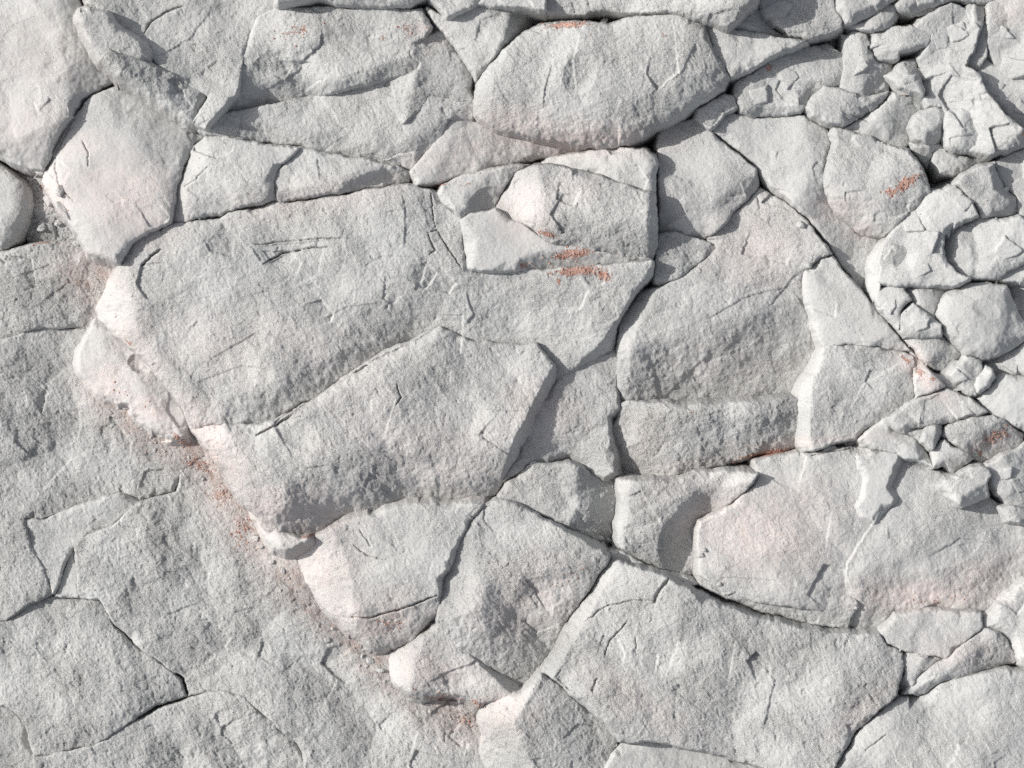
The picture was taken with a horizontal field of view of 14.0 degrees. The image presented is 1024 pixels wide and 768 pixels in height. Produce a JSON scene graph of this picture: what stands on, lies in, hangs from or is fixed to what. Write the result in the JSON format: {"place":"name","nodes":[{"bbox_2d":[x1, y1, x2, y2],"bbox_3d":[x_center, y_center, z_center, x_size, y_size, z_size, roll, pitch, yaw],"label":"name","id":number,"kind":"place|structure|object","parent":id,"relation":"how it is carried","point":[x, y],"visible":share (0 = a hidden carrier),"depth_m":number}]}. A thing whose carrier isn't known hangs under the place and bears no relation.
{"place":"outdoors","nodes":[
{"label":"outdoors","id":0,"kind":"place"},
{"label":"ground","id":1,"kind":"structure","parent":0,"visible":0},
{"bbox_2d":[0,707,32,767],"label":"rock slab","id":2,"kind":"object","parent":1,"relation":"on","point":[15,750],"visible":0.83,"depth_m":13.19},
{"bbox_2d":[0,161,34,250],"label":"rock boulder","id":3,"kind":"object","parent":1,"relation":"on","point":[17,204],"visible":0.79,"depth_m":13.08},
{"bbox_2d":[16,171,75,242],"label":"rock block","id":4,"kind":"object","parent":1,"relation":"on","point":[42,212],"visible":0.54,"depth_m":13.14},
{"bbox_2d":[0,0,111,177],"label":"rock boulder","id":5,"kind":"object","parent":1,"relation":"on","point":[53,79],"visible":0.78,"depth_m":12.94},
{"bbox_2d":[0,240,111,338],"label":"rock slab","id":6,"kind":"object","parent":1,"relation":"on","point":[45,284],"visible":0.66,"depth_m":13.13},
{"bbox_2d":[54,550,79,598],"bbox_3d":[-1.406,0.589,13.191,0.124,0.117,0.213,0,90,0],"label":"rock slab","id":7,"kind":"object","parent":1,"relation":"on","point":[67,588],"visible":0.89,"depth_m":13.14},
{"bbox_2d":[26,491,138,594],"bbox_3d":[-1.397,0.439,13.183,0.274,0.135,0.440,43,90,0],"label":"rock slab","id":8,"kind":"object","parent":1,"relation":"on","point":[54,537],"visible":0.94,"depth_m":13.13},
{"bbox_2d":[0,595,187,755],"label":"rock slab","id":9,"kind":"object","parent":1,"relation":"on","point":[76,673],"visible":0.97,"depth_m":13.12},
{"bbox_2d":[0,328,204,620],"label":"rock slab","id":10,"kind":"object","parent":1,"relation":"on","point":[64,445],"visible":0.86,"depth_m":13.16},
{"bbox_2d":[41,86,203,268],"bbox_3d":[-1.230,-0.652,13.084,0.542,0.331,0.610,32,90,0],"label":"rock boulder","id":11,"kind":"object","parent":1,"relation":"on","point":[117,165],"visible":0.77,"depth_m":12.95},
{"bbox_2d":[72,317,193,446],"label":"rock block","id":12,"kind":"object","parent":1,"relation":"on","point":[109,367],"visible":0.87,"depth_m":13.10},
{"bbox_2d":[93,49,206,132],"bbox_3d":[-1.112,-0.929,13.035,0.466,0.430,0.228,27,90,0],"label":"rock flake","id":13,"kind":"object","parent":1,"relation":"on","point":[172,97],"visible":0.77,"depth_m":12.89},
{"bbox_2d":[32,690,303,767],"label":"rock slab","id":14,"kind":"object","parent":1,"relation":"on","point":[219,729],"visible":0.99,"depth_m":13.15},
{"bbox_2d":[82,0,273,131],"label":"rock block","id":15,"kind":"object","parent":1,"relation":"on","point":[200,45],"visible":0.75,"depth_m":12.93},
{"bbox_2d":[72,5,153,71],"bbox_3d":[-1.242,-1.060,12.996,0.361,0.327,0.234,40,90,0],"label":"rock flake","id":16,"kind":"object","parent":15,"relation":"on","point":[100,32],"visible":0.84,"depth_m":12.85},
{"bbox_2d":[173,135,300,222],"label":"rock block","id":17,"kind":"object","parent":1,"relation":"on","point":[223,175],"visible":0.71,"depth_m":12.96},
{"bbox_2d":[73,437,485,767],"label":"rock slab","id":18,"kind":"object","parent":1,"relation":"on","point":[174,582],"visible":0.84,"depth_m":13.14},
{"bbox_2d":[248,511,314,561],"bbox_3d":[-0.737,0.479,13.133,0.303,0.234,0.192,25,90,0],"label":"rock flake","id":19,"kind":"object","parent":1,"relation":"on","point":[286,545],"visible":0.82,"depth_m":13.05},
{"bbox_2d":[229,6,434,110],"bbox_3d":[-0.579,-1.003,13.080,0.772,0.340,0.448,0,90,0],"label":"rock block","id":20,"kind":"object","parent":1,"relation":"on","point":[294,52],"visible":0.73,"depth_m":12.93},
{"bbox_2d":[196,71,473,165],"bbox_3d":[-0.559,-0.829,13.102,0.980,0.297,0.402,0,90,0],"label":"rock block","id":21,"kind":"object","parent":1,"relation":"on","point":[362,122],"visible":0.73,"depth_m":12.98},
{"bbox_2d":[274,146,410,202],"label":"rock block","id":22,"kind":"object","parent":1,"relation":"on","point":[304,173],"visible":0.62,"depth_m":12.97},
{"bbox_2d":[273,0,426,9],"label":"rock block","id":23,"kind":"object","parent":1,"relation":"on","point":[364,4],"visible":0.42,"depth_m":12.88},
{"bbox_2d":[190,326,557,534],"bbox_3d":[-0.358,0.179,13.089,1.278,0.322,0.669,-22,90,0],"label":"rock boulder","id":24,"kind":"object","parent":1,"relation":"on","point":[440,412],"visible":0.81,"depth_m":12.97},
{"bbox_2d":[95,182,654,428],"bbox_3d":[-0.431,-0.263,13.089,1.845,0.323,0.780,-7,90,0],"label":"rock boulder","id":25,"kind":"object","parent":1,"relation":"on","point":[269,311],"visible":0.91,"depth_m":12.97},
{"bbox_2d":[297,495,491,655],"bbox_3d":[-0.363,0.600,13.123,0.775,0.255,0.548,-21,90,0],"label":"rock block","id":26,"kind":"object","parent":1,"relation":"on","point":[374,580],"visible":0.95,"depth_m":13.02},
{"bbox_2d":[383,151,423,169],"bbox_3d":[-0.330,-0.720,13.111,0.191,0.278,0.209,36,90,0],"label":"rock flake","id":27,"kind":"object","parent":1,"relation":"on","point":[408,160],"visible":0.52,"depth_m":12.98},
{"bbox_2d":[387,28,473,124],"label":"rock block","id":28,"kind":"object","parent":1,"relation":"on","point":[440,71],"visible":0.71,"depth_m":12.96},
{"bbox_2d":[426,0,479,20],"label":"rock block","id":29,"kind":"object","parent":1,"relation":"on","point":[448,10],"visible":0.38,"depth_m":12.88},
{"bbox_2d":[389,620,520,714],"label":"rock block","id":30,"kind":"object","parent":1,"relation":"on","point":[430,662],"visible":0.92,"depth_m":13.06},
{"bbox_2d":[424,6,537,83],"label":"rock block","id":31,"kind":"object","parent":1,"relation":"on","point":[479,38],"visible":0.54,"depth_m":12.92},
{"bbox_2d":[437,163,530,218],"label":"rock block","id":32,"kind":"object","parent":1,"relation":"on","point":[462,196],"visible":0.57,"depth_m":12.97},
{"bbox_2d":[409,119,568,188],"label":"rock block","id":33,"kind":"object","parent":1,"relation":"on","point":[458,147],"visible":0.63,"depth_m":13.00},
{"bbox_2d":[477,0,548,22],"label":"rock block","id":34,"kind":"object","parent":1,"relation":"on","point":[535,11],"visible":0.42,"depth_m":12.88},
{"bbox_2d":[435,496,611,685],"bbox_3d":[-0.016,0.652,13.110,0.535,0.281,0.636,31,90,0],"label":"rock block","id":35,"kind":"object","parent":1,"relation":"on","point":[520,579],"visible":0.83,"depth_m":13.01},
{"bbox_2d":[476,666,618,767],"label":"rock block","id":36,"kind":"object","parent":1,"relation":"on","point":[538,719],"visible":0.81,"depth_m":13.02},
{"bbox_2d":[496,458,615,545],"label":"rock block","id":37,"kind":"object","parent":1,"relation":"on","point":[574,495],"visible":0.72,"depth_m":13.05},
{"bbox_2d":[460,207,651,273],"bbox_3d":[0.137,-0.447,13.092,0.694,0.316,0.297,0,90,0],"label":"rock slab","id":38,"kind":"object","parent":1,"relation":"on","point":[496,240],"visible":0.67,"depth_m":12.95},
{"bbox_2d":[503,348,622,482],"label":"rock block","id":39,"kind":"object","parent":1,"relation":"on","point":[576,416],"visible":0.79,"depth_m":13.05},
{"bbox_2d":[496,161,658,260],"bbox_3d":[0.210,-0.541,13.065,0.601,0.370,0.329,14,90,0],"label":"rock block","id":40,"kind":"object","parent":1,"relation":"on","point":[557,204],"visible":0.79,"depth_m":12.91},
{"bbox_2d":[540,145,658,194],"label":"rock block","id":41,"kind":"object","parent":1,"relation":"on","point":[637,167],"visible":0.56,"depth_m":12.95},
{"bbox_2d":[473,14,730,151],"bbox_3d":[0.279,-0.939,13.040,0.918,0.420,0.521,0,90,0],"label":"rock boulder","id":42,"kind":"object","parent":1,"relation":"on","point":[584,85],"visible":0.8,"depth_m":12.86},
{"bbox_2d":[547,0,759,33],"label":"rock block","id":43,"kind":"object","parent":1,"relation":"on","point":[727,16],"visible":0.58,"depth_m":12.85},
{"bbox_2d":[609,545,698,585],"bbox_3d":[0.449,0.578,13.142,0.375,0.216,0.119,18,90,0],"label":"rock flake","id":44,"kind":"object","parent":1,"relation":"on","point":[616,553],"visible":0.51,"depth_m":13.05},
{"bbox_2d":[604,742,754,767],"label":"rock block","id":45,"kind":"object","parent":1,"relation":"on","point":[644,755],"visible":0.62,"depth_m":13.05},
{"bbox_2d":[650,231,714,286],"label":"rock block","id":46,"kind":"object","parent":1,"relation":"on","point":[678,255],"visible":0.51,"depth_m":12.99},
{"bbox_2d":[610,462,759,574],"bbox_3d":[0.548,0.438,13.107,0.521,0.286,0.424,0,90,0],"label":"rock block","id":47,"kind":"object","parent":1,"relation":"on","point":[654,520],"visible":0.74,"depth_m":13.01},
{"bbox_2d":[648,118,760,239],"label":"rock block","id":48,"kind":"object","parent":1,"relation":"on","point":[708,184],"visible":0.73,"depth_m":12.98},
{"bbox_2d":[613,392,797,476],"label":"rock block","id":49,"kind":"object","parent":1,"relation":"on","point":[669,437],"visible":0.81,"depth_m":13.04},
{"bbox_2d":[691,93,737,130],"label":"rock block","id":50,"kind":"object","parent":1,"relation":"on","point":[711,115],"visible":0.44,"depth_m":12.96},
{"bbox_2d":[540,558,903,767],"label":"rock boulder","id":51,"kind":"object","parent":1,"relation":"on","point":[639,653],"visible":0.88,"depth_m":12.96},
{"bbox_2d":[615,187,832,400],"bbox_3d":[0.664,-0.275,13.108,0.770,0.283,0.775,0,90,0],"label":"rock block","id":52,"kind":"object","parent":1,"relation":"on","point":[727,316],"visible":0.76,"depth_m":13.01},
{"bbox_2d":[705,26,809,84],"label":"rock block","id":53,"kind":"object","parent":1,"relation":"on","point":[743,53],"visible":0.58,"depth_m":12.89},
{"bbox_2d":[776,64,798,89],"bbox_3d":[0.850,-0.968,12.969,0.110,0.060,0.136,-41,90,0],"label":"rock shard","id":54,"kind":"object","parent":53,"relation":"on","point":[789,77],"visible":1,"depth_m":12.94},
{"bbox_2d":[736,9,783,36],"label":"rock block","id":55,"kind":"object","parent":1,"relation":"on","point":[755,22],"visible":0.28,"depth_m":12.91},
{"bbox_2d":[759,0,793,27],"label":"rock shard","id":56,"kind":"object","parent":55,"relation":"on","point":[779,8],"visible":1,"depth_m":12.87},
{"bbox_2d":[693,576,859,628],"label":"rock block","id":57,"kind":"object","parent":1,"relation":"on","point":[838,611],"visible":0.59,"depth_m":13.03},
{"bbox_2d":[728,43,842,118],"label":"rock block","id":58,"kind":"object","parent":1,"relation":"on","point":[815,68],"visible":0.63,"depth_m":12.95},
{"bbox_2d":[749,84,768,104],"bbox_3d":[0.765,-0.899,12.969,0.119,0.060,0.116,0,90,0],"label":"rock shard","id":59,"kind":"object","parent":58,"relation":"on","point":[759,95],"visible":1,"depth_m":12.94},
{"bbox_2d":[712,113,878,290],"bbox_3d":[0.949,-0.639,13.099,0.367,0.303,0.820,-44,90,0],"label":"rock block","id":60,"kind":"object","parent":1,"relation":"on","point":[786,157],"visible":0.7,"depth_m":12.99},
{"bbox_2d":[759,0,844,45],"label":"rock block","id":61,"kind":"object","parent":1,"relation":"on","point":[797,22],"visible":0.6,"depth_m":12.89},
{"bbox_2d":[803,85,888,129],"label":"rock block","id":62,"kind":"object","parent":1,"relation":"on","point":[826,106],"visible":0.51,"depth_m":12.93},
{"bbox_2d":[791,345,914,452],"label":"rock block","id":63,"kind":"object","parent":1,"relation":"on","point":[844,394],"visible":0.72,"depth_m":12.98},
{"bbox_2d":[692,445,1023,628],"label":"rock boulder","id":64,"kind":"object","parent":1,"relation":"on","point":[791,528],"visible":0.84,"depth_m":13.00},
{"bbox_2d":[851,444,903,524],"bbox_3d":[1.141,0.323,13.057,0.232,0.171,0.340,0,90,0],"label":"rock flake","id":65,"kind":"object","parent":64,"relation":"on","point":[879,495],"visible":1,"depth_m":12.98},
{"bbox_2d":[802,255,913,352],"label":"rock block","id":66,"kind":"object","parent":1,"relation":"on","point":[840,309],"visible":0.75,"depth_m":12.98},
{"bbox_2d":[836,31,893,95],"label":"rock block","id":67,"kind":"object","parent":1,"relation":"on","point":[852,47],"visible":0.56,"depth_m":12.94},
{"bbox_2d":[835,0,896,31],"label":"rock block","id":68,"kind":"object","parent":1,"relation":"on","point":[852,12],"visible":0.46,"depth_m":12.88},
{"bbox_2d":[845,4,898,34],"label":"rock block","id":69,"kind":"object","parent":1,"relation":"on","point":[885,18],"visible":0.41,"depth_m":12.91},
{"bbox_2d":[864,245,880,302],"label":"rock block","id":70,"kind":"object","parent":1,"relation":"on","point":[872,286],"visible":0.38,"depth_m":12.97},
{"bbox_2d":[823,127,930,238],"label":"rock block","id":71,"kind":"object","parent":1,"relation":"on","point":[878,190],"visible":0.67,"depth_m":12.92},
{"bbox_2d":[903,209,924,232],"bbox_3d":[1.241,-0.503,12.945,0.115,0.084,0.126,-16,90,0],"label":"rock shard","id":72,"kind":"object","parent":71,"relation":"on","point":[912,223],"visible":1,"depth_m":12.92},
{"bbox_2d":[843,91,923,146],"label":"rock block","id":73,"kind":"object","parent":1,"relation":"on","point":[887,120],"visible":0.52,"depth_m":12.96},
{"bbox_2d":[852,133,875,149],"bbox_3d":[1.097,-0.756,12.961,0.135,0.066,0.105,0,90,0],"label":"rock shard","id":74,"kind":"object","parent":73,"relation":"on","point":[864,141],"visible":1,"depth_m":12.94},
{"bbox_2d":[874,287,911,330],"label":"rock block","id":75,"kind":"object","parent":1,"relation":"on","point":[900,295],"visible":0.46,"depth_m":12.94},
{"bbox_2d":[855,419,932,468],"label":"rock block","id":76,"kind":"object","parent":1,"relation":"on","point":[880,435],"visible":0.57,"depth_m":12.98},
{"bbox_2d":[868,24,930,64],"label":"rock block","id":77,"kind":"object","parent":1,"relation":"on","point":[904,41],"visible":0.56,"depth_m":12.91},
{"bbox_2d":[883,57,925,101],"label":"rock block","id":78,"kind":"object","parent":1,"relation":"on","point":[902,68],"visible":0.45,"depth_m":12.94},
{"bbox_2d":[895,302,942,339],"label":"rock block","id":79,"kind":"object","parent":1,"relation":"on","point":[906,330],"visible":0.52,"depth_m":12.94},
{"bbox_2d":[898,652,941,691],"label":"rock block","id":80,"kind":"object","parent":1,"relation":"on","point":[915,666],"visible":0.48,"depth_m":13.00},
{"bbox_2d":[908,142,939,171],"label":"rock block","id":81,"kind":"object","parent":1,"relation":"on","point":[923,153],"visible":0.3,"depth_m":12.96},
{"bbox_2d":[906,107,943,144],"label":"rock block","id":82,"kind":"object","parent":1,"relation":"on","point":[924,126],"visible":0.46,"depth_m":12.92},
{"bbox_2d":[906,288,946,320],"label":"rock block","id":83,"kind":"object","parent":1,"relation":"on","point":[927,300],"visible":0.31,"depth_m":12.95},
{"bbox_2d":[876,181,978,289],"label":"rock block","id":84,"kind":"object","parent":1,"relation":"on","point":[937,209],"visible":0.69,"depth_m":12.91},
{"bbox_2d":[883,244,906,266],"bbox_3d":[1.200,-0.399,12.954,0.135,0.067,0.127,0,90,0],"label":"rock shard","id":85,"kind":"object","parent":84,"relation":"on","point":[895,255],"visible":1,"depth_m":12.93},
{"bbox_2d":[913,366,945,397],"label":"rock block","id":86,"kind":"object","parent":1,"relation":"on","point":[926,381],"visible":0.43,"depth_m":12.96},
{"bbox_2d":[836,664,1023,767],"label":"rock boulder","id":87,"kind":"object","parent":1,"relation":"on","point":[975,720],"visible":0.82,"depth_m":12.97},
{"bbox_2d":[876,606,983,658],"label":"rock block","id":88,"kind":"object","parent":1,"relation":"on","point":[940,632],"visible":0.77,"depth_m":13.00},
{"bbox_2d":[918,424,942,452],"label":"rock block","id":89,"kind":"object","parent":1,"relation":"on","point":[931,435],"visible":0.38,"depth_m":12.95},
{"bbox_2d":[902,336,960,371],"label":"rock block","id":90,"kind":"object","parent":1,"relation":"on","point":[938,354],"visible":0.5,"depth_m":12.97},
{"bbox_2d":[940,360,968,390],"bbox_3d":[1.392,-0.025,12.964,0.108,0.062,0.097,0,90,0],"label":"rock shard","id":91,"kind":"object","parent":90,"relation":"on","point":[956,376],"visible":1,"depth_m":12.96},
{"bbox_2d":[907,346,956,396],"bbox_3d":[1.225,-0.077,13.117,0.462,0.266,0.202,44,90,0],"label":"rock flake","id":92,"kind":"object","parent":1,"relation":"on","point":[944,379],"visible":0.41,"depth_m":12.99},
{"bbox_2d":[882,388,988,434],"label":"rock block","id":93,"kind":"object","parent":1,"relation":"on","point":[936,407],"visible":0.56,"depth_m":12.96},
{"bbox_2d":[893,0,993,24],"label":"rock block","id":94,"kind":"object","parent":1,"relation":"on","point":[906,10],"visible":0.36,"depth_m":12.91},
{"bbox_2d":[928,438,972,472],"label":"rock block","id":95,"kind":"object","parent":1,"relation":"on","point":[946,455],"visible":0.48,"depth_m":12.97},
{"bbox_2d":[926,144,983,183],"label":"rock block","id":96,"kind":"object","parent":1,"relation":"on","point":[944,164],"visible":0.4,"depth_m":12.96},
{"bbox_2d":[898,627,1015,695],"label":"rock block","id":97,"kind":"object","parent":1,"relation":"on","point":[985,648],"visible":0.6,"depth_m":13.00},
{"bbox_2d":[940,108,977,152],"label":"rock block","id":98,"kind":"object","parent":1,"relation":"on","point":[959,130],"visible":0.38,"depth_m":12.90},
{"bbox_2d":[935,461,991,508],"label":"rock block","id":99,"kind":"object","parent":1,"relation":"on","point":[964,486],"visible":0.53,"depth_m":12.94},
{"bbox_2d":[909,2,1023,161],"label":"rock slab","id":100,"kind":"object","parent":1,"relation":"on","point":[999,131],"visible":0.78,"depth_m":12.91},
{"bbox_2d":[954,355,982,397],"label":"rock block","id":101,"kind":"object","parent":1,"relation":"on","point":[970,368],"visible":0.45,"depth_m":12.95},
{"bbox_2d":[963,4,984,30],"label":"rock block","id":102,"kind":"object","parent":1,"relation":"on","point":[975,13],"visible":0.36,"depth_m":12.91},
{"bbox_2d":[946,21,968,42],"bbox_3d":[1.379,-1.091,12.933,0.121,0.069,0.111,-18,90,0],"label":"rock shard","id":103,"kind":"object","parent":102,"relation":"on","point":[957,32],"visible":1,"depth_m":12.91},
{"bbox_2d":[968,20,987,70],"bbox_3d":[1.457,-1.044,13.085,0.159,0.331,0.278,24,90,0],"label":"rock flake","id":104,"kind":"object","parent":1,"relation":"on","point":[978,58],"visible":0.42,"depth_m":12.92},
{"bbox_2d":[935,281,1023,361],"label":"rock boulder","id":105,"kind":"object","parent":1,"relation":"on","point":[983,321],"visible":0.62,"depth_m":12.92},
{"bbox_2d":[945,161,1016,218],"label":"rock block","id":106,"kind":"object","parent":1,"relation":"on","point":[981,185],"visible":0.52,"depth_m":12.91},
{"bbox_2d":[941,414,1023,462],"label":"rock block","id":107,"kind":"object","parent":1,"relation":"on","point":[982,438],"visible":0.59,"depth_m":12.97},
{"bbox_2d":[945,213,1023,281],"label":"rock boulder","id":108,"kind":"object","parent":1,"relation":"on","point":[968,255],"visible":0.59,"depth_m":12.92},
{"bbox_2d":[995,235,1023,258],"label":"rock shard","id":109,"kind":"object","parent":108,"relation":"on","point":[1006,248],"visible":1,"depth_m":12.89},
{"bbox_2d":[974,363,995,394],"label":"rock flake","id":110,"kind":"object","parent":1,"relation":"on","point":[985,378],"visible":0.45,"depth_m":12.94},
{"bbox_2d":[975,373,1023,433],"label":"rock boulder","id":111,"kind":"object","parent":1,"relation":"on","point":[1002,396],"visible":0.51,"depth_m":12.96},
{"bbox_2d":[977,58,1023,127],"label":"rock block","id":112,"kind":"object","parent":1,"relation":"on","point":[1011,93],"visible":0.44,"depth_m":12.93},
{"bbox_2d":[982,576,1023,668],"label":"rock block","id":113,"kind":"object","parent":1,"relation":"on","point":[1003,613],"visible":0.61,"depth_m":13.00},
{"bbox_2d":[983,437,1023,507],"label":"rock block","id":114,"kind":"object","parent":1,"relation":"on","point":[1004,491],"visible":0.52,"depth_m":12.97},
{"bbox_2d":[983,460,1012,489],"bbox_3d":[1.524,0.281,12.982,0.119,0.065,0.100,0,90,0],"label":"rock shard","id":115,"kind":"object","parent":114,"relation":"on","point":[1005,473],"visible":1,"depth_m":12.96},
{"bbox_2d":[983,342,1023,375],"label":"rock block","id":116,"kind":"object","parent":1,"relation":"on","point":[996,363],"visible":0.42,"depth_m":12.99},
{"bbox_2d":[984,0,1023,68],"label":"rock block","id":117,"kind":"object","parent":1,"relation":"on","point":[1009,14],"visible":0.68,"depth_m":12.91},
{"bbox_2d":[1000,57,1023,79],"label":"rock shard","id":118,"kind":"object","parent":117,"relation":"on","point":[1012,68],"visible":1,"depth_m":12.91},
{"bbox_2d":[992,148,1023,216],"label":"rock block","id":119,"kind":"object","parent":1,"relation":"on","point":[1010,169],"visible":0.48,"depth_m":12.96},
{"bbox_2d":[995,501,1023,525],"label":"rock block","id":120,"kind":"object","parent":1,"relation":"on","point":[1011,514],"visible":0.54,"depth_m":12.97},
{"bbox_2d":[997,265,1023,286],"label":"rock block","id":121,"kind":"object","parent":1,"relation":"on","point":[1013,278],"visible":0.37,"depth_m":12.95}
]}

